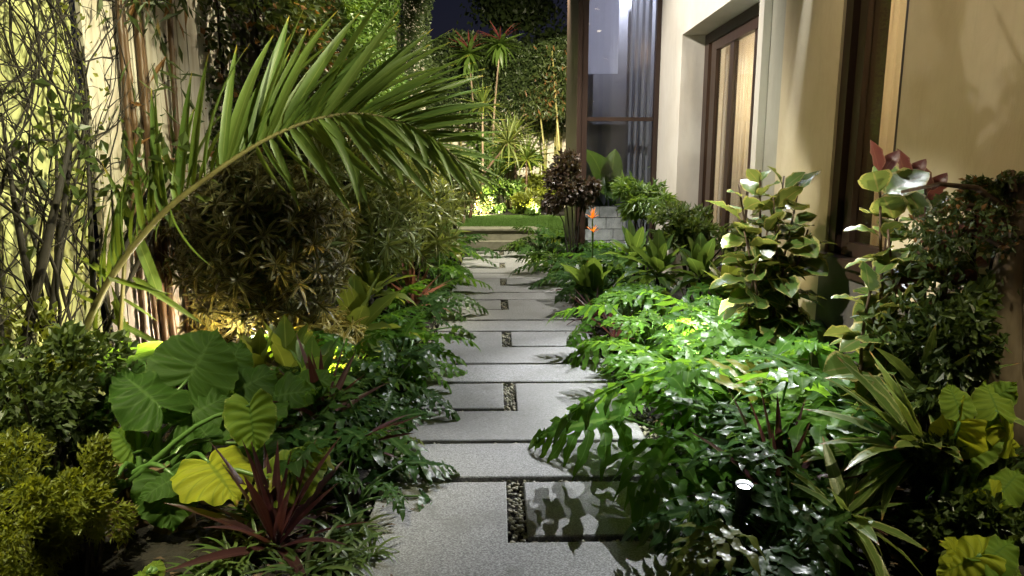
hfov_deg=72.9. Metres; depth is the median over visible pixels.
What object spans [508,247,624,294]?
philodendron
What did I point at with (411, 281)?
cordyline
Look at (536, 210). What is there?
shrub
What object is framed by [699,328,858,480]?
philodendron
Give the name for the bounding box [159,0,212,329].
bamboo cane
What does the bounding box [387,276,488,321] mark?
philodendron
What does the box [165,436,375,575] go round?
cordyline
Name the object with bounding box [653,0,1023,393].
house
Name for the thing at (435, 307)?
philodendron
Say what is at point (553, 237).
philodendron
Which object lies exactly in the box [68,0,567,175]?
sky
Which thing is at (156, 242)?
bamboo cane
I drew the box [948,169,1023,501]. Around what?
shrub
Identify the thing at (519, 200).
shrub
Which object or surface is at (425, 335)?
philodendron
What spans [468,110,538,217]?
dracaena tree
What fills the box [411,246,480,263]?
philodendron
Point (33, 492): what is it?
shrub
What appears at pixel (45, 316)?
shrub
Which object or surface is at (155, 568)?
elephant ear
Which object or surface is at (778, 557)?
philodendron
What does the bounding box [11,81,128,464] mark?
tree
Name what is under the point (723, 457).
philodendron
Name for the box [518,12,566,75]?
tree
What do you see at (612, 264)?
philodendron
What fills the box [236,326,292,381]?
ginger plant
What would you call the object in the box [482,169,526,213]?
shrub
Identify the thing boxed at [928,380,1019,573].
broadleaf plant
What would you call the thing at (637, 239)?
broadleaf plant
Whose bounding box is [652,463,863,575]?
philodendron
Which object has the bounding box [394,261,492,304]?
philodendron
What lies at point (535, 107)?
tree
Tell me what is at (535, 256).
philodendron
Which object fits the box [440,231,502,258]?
philodendron
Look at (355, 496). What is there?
philodendron
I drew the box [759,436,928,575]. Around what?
strap plant
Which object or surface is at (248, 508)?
grass tuft
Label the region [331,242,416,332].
ginger plant
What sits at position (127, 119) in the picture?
bamboo cane
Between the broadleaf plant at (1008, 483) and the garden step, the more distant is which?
the garden step
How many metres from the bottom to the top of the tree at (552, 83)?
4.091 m
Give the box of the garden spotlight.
[735,479,752,575]
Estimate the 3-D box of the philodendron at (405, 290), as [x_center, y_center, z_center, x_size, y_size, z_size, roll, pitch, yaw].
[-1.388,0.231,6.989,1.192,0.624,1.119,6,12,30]
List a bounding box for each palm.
[63,0,508,431]
[103,136,203,428]
[493,109,536,211]
[497,123,558,190]
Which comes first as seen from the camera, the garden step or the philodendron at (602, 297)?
the philodendron at (602, 297)
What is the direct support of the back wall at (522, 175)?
on the ground at (520, 536)
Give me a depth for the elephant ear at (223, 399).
3.15 m
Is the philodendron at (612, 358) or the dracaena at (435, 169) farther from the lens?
the dracaena at (435, 169)
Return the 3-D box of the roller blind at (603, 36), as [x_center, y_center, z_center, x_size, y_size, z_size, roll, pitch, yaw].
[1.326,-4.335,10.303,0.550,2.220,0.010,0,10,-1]
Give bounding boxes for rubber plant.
[705,166,836,354]
[823,140,956,472]
[896,184,996,429]
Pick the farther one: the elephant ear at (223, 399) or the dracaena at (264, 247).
the dracaena at (264, 247)
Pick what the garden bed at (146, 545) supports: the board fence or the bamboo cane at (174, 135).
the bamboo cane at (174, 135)
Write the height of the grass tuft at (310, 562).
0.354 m
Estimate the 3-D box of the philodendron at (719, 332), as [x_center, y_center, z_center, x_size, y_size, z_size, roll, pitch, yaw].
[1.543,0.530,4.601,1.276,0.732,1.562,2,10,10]
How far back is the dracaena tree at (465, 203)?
15.50 m
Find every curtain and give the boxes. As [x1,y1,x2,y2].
[625,0,652,256]
[714,34,754,269]
[870,0,906,246]
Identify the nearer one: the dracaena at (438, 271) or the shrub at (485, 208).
the dracaena at (438, 271)
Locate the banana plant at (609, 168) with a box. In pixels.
[555,149,649,205]
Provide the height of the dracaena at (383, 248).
1.649 m
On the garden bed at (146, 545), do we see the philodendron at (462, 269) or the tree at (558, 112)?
the philodendron at (462, 269)
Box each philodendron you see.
[244,425,460,545]
[250,333,365,423]
[268,378,389,482]
[273,365,430,467]
[287,386,437,503]
[295,328,451,395]
[299,340,460,433]
[337,305,434,363]
[341,312,479,394]
[361,279,447,331]
[377,289,476,350]
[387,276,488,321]
[392,236,474,283]
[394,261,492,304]
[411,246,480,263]
[431,233,497,267]
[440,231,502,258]
[495,228,565,259]
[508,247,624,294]
[512,224,562,254]
[514,241,599,277]
[529,339,847,539]
[541,248,666,320]
[546,302,711,374]
[547,246,625,283]
[552,361,906,568]
[555,240,650,291]
[566,282,674,353]
[571,257,684,320]
[574,324,759,416]
[606,282,733,345]
[620,431,873,575]
[631,289,744,364]
[647,401,901,524]
[650,311,849,445]
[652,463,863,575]
[691,305,826,412]
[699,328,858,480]
[725,348,954,498]
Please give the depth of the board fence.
4.71 m
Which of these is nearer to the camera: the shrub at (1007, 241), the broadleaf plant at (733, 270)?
the shrub at (1007, 241)
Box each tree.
[0,78,140,451]
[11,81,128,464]
[72,108,205,329]
[103,123,219,333]
[443,30,492,148]
[456,0,566,94]
[462,78,506,191]
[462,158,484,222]
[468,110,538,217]
[476,20,522,166]
[509,81,565,174]
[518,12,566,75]
[519,64,566,164]
[526,43,566,210]
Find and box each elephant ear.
[85,328,337,537]
[133,559,165,575]
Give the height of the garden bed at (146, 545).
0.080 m
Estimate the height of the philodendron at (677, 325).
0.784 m
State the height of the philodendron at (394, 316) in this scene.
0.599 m
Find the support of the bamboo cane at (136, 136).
on the garden bed at (146, 545)
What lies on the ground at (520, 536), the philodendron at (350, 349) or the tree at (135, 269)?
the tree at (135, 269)
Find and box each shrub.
[0,319,137,500]
[0,422,119,575]
[1,289,119,469]
[11,359,150,480]
[14,431,139,575]
[463,130,542,202]
[466,188,495,213]
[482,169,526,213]
[509,187,540,213]
[521,170,560,211]
[524,204,540,215]
[539,146,602,263]
[607,171,681,273]
[644,199,745,298]
[849,170,1023,472]
[887,273,1012,507]
[895,429,1023,568]
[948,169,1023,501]
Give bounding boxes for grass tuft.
[164,534,261,575]
[183,513,298,575]
[200,499,298,539]
[240,517,371,575]
[281,494,396,570]
[309,518,401,575]
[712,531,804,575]
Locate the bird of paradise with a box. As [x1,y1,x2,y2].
[560,208,611,298]
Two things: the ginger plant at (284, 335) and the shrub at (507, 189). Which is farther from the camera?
the shrub at (507, 189)
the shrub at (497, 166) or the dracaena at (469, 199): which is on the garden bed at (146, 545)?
the dracaena at (469, 199)
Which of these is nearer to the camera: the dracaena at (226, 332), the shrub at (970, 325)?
the shrub at (970, 325)
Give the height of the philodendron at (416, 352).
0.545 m
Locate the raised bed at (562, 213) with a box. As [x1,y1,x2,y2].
[451,207,564,215]
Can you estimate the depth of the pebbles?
3.60 m
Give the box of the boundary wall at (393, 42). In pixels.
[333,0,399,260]
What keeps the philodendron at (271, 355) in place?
on the garden bed at (146, 545)
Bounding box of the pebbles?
[341,249,736,573]
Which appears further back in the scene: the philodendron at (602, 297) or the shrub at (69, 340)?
the philodendron at (602, 297)
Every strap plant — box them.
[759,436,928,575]
[788,352,962,549]
[827,289,1023,504]
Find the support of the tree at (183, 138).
on the ground at (520, 536)
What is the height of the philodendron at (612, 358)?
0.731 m
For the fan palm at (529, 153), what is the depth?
18.11 m
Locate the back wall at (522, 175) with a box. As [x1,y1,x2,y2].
[406,98,565,206]
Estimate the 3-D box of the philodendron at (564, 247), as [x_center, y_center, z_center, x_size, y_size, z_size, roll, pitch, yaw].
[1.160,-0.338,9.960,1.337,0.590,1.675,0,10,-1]
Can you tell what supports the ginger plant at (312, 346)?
on the garden bed at (146, 545)
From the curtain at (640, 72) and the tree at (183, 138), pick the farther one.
the curtain at (640, 72)
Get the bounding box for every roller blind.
[588,0,619,73]
[592,0,628,123]
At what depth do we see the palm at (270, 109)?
3.92 m
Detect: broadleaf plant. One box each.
[600,219,648,280]
[616,228,685,295]
[661,232,738,299]
[684,249,750,312]
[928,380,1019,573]
[936,534,1022,575]
[969,467,1023,511]
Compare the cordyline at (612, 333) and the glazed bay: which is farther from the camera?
the glazed bay
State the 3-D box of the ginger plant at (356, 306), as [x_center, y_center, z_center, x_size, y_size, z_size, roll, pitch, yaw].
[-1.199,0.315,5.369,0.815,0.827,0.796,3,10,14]
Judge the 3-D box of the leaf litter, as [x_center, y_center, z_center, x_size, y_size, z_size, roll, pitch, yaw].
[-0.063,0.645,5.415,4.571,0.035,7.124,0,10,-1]
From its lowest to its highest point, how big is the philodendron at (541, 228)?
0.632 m
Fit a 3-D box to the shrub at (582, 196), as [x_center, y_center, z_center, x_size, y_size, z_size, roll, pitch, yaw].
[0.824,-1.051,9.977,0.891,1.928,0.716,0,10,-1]
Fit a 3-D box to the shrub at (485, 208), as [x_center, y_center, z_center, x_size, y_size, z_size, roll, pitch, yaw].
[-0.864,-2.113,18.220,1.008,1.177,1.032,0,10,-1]
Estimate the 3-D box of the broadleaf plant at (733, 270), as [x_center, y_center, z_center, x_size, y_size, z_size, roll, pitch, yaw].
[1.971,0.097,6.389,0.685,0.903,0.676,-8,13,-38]
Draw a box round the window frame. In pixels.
[827,0,909,258]
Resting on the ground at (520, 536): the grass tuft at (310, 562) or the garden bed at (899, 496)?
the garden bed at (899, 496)
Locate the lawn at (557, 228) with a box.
[434,216,564,244]
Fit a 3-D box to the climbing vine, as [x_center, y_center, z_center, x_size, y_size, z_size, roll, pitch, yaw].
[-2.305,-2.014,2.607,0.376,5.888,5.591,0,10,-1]
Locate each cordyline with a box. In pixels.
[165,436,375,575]
[269,334,388,434]
[347,414,419,469]
[368,257,449,317]
[567,284,627,336]
[582,308,642,353]
[686,387,886,534]
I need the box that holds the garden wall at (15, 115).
[0,0,106,507]
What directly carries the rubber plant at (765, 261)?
on the garden bed at (899, 496)
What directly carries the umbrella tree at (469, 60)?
on the raised bed at (562, 213)
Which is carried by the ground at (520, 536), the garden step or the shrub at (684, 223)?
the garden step
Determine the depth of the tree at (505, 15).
25.08 m
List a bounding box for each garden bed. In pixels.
[12,252,459,575]
[548,246,1023,575]
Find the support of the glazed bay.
attached to the house
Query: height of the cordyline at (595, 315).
0.495 m
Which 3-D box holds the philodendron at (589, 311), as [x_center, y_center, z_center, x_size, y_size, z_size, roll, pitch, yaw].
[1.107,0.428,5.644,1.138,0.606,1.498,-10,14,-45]
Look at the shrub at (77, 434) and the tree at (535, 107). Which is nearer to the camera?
the shrub at (77, 434)
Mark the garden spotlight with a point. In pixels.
(743, 489)
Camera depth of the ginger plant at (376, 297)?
7.42 m
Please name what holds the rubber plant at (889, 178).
on the garden bed at (899, 496)
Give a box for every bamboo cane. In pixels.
[96,0,172,364]
[97,0,187,340]
[116,0,183,341]
[136,0,207,388]
[143,0,210,333]
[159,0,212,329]
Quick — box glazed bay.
[564,0,662,273]
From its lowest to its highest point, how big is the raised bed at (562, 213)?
0.420 m
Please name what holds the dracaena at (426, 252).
on the garden bed at (146, 545)
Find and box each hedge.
[198,0,360,335]
[290,0,408,274]
[378,0,434,131]
[417,28,566,207]
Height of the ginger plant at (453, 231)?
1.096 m
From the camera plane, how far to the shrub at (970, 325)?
2.96 m
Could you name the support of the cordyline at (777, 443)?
on the garden bed at (899, 496)
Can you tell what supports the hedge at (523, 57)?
in the raised bed at (562, 213)
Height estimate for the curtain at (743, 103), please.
3.070 m
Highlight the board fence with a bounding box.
[73,0,248,427]
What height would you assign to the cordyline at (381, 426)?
0.425 m
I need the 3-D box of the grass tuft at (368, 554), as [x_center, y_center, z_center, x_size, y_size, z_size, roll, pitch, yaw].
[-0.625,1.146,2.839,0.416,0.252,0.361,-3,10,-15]
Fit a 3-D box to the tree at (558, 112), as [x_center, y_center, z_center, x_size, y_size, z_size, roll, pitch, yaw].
[1.258,-4.400,19.116,1.777,4.624,1.203,0,10,-1]
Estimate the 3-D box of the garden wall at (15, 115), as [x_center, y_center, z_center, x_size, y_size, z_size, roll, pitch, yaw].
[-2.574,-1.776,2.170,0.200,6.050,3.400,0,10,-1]
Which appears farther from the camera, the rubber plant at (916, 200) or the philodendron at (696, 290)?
the philodendron at (696, 290)
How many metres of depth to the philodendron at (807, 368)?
3.56 m
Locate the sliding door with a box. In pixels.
[694,2,759,299]
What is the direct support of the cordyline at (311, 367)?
on the garden bed at (146, 545)
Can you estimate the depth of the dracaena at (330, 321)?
5.12 m
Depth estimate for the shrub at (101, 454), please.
2.70 m
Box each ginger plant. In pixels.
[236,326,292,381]
[252,315,340,416]
[269,335,365,429]
[313,273,420,362]
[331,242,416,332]
[336,241,420,300]
[421,214,470,273]
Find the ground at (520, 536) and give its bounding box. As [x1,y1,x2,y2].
[0,180,726,575]
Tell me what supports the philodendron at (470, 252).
on the garden bed at (146, 545)
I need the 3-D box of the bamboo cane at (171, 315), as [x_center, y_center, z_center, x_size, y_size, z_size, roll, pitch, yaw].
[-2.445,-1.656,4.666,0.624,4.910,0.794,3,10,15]
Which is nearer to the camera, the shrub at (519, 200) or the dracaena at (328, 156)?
the dracaena at (328, 156)
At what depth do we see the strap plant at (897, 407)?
2.84 m
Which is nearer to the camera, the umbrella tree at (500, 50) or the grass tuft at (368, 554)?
the grass tuft at (368, 554)
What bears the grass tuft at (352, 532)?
on the garden bed at (146, 545)
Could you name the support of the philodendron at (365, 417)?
on the garden bed at (146, 545)
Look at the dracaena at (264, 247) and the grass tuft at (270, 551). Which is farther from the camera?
the dracaena at (264, 247)
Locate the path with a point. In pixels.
(458, 527)
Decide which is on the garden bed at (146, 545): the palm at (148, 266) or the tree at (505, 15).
the palm at (148, 266)
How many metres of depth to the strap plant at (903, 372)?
3.13 m
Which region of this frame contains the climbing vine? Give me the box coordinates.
[0,0,186,451]
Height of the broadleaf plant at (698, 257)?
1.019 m
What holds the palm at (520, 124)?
on the raised bed at (562, 213)
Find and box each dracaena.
[155,148,369,369]
[179,300,257,342]
[279,126,364,175]
[282,104,420,270]
[288,298,368,368]
[334,173,438,317]
[358,123,437,268]
[364,152,472,290]
[379,129,473,284]
[426,178,446,289]
[434,142,486,258]
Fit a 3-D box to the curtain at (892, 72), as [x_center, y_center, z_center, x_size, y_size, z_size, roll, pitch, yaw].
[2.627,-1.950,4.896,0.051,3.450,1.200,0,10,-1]
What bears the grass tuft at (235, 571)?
on the garden bed at (146, 545)
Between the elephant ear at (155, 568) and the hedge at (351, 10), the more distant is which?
the hedge at (351, 10)
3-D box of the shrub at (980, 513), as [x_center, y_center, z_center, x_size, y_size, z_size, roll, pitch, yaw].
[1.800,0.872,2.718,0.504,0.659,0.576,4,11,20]
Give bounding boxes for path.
[349,251,718,575]
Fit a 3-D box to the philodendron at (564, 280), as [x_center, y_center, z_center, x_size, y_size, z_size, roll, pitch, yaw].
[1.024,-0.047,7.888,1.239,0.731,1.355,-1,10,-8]
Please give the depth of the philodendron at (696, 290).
6.33 m
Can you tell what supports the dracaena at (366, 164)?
on the garden bed at (146, 545)
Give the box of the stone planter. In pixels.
[585,206,625,254]
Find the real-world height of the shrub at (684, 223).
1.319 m
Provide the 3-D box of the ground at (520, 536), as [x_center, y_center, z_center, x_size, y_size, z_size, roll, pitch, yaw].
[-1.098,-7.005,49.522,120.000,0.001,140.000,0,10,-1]
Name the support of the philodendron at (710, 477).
on the garden bed at (899, 496)
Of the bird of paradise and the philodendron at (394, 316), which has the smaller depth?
the philodendron at (394, 316)
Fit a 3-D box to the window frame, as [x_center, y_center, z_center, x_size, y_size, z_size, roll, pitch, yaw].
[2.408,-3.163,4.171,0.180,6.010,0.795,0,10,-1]
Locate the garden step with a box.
[452,226,545,249]
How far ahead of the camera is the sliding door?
8.40 m
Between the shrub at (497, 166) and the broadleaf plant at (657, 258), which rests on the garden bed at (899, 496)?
the broadleaf plant at (657, 258)
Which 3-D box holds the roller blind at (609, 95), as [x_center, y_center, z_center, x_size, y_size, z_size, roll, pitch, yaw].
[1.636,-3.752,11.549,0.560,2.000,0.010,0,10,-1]
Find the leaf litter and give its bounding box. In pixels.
[25,302,931,575]
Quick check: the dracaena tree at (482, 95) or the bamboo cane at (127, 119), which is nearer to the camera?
the bamboo cane at (127, 119)
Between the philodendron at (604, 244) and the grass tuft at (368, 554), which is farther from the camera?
the philodendron at (604, 244)
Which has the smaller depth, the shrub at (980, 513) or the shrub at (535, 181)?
the shrub at (980, 513)
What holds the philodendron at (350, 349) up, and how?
on the garden bed at (146, 545)
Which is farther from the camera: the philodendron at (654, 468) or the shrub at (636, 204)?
the shrub at (636, 204)
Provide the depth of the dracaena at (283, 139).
8.06 m
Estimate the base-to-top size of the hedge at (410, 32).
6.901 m
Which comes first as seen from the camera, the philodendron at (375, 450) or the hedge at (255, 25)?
the philodendron at (375, 450)
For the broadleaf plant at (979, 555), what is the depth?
2.31 m
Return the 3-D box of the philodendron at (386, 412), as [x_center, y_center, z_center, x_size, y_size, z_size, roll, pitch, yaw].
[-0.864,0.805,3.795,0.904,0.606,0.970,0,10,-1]
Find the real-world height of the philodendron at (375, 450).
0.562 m
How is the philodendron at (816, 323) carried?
on the garden bed at (899, 496)
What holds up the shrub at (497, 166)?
on the raised bed at (562, 213)
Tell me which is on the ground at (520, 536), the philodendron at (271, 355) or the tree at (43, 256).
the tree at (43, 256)
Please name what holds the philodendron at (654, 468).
on the garden bed at (899, 496)
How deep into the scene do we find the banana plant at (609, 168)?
11.39 m

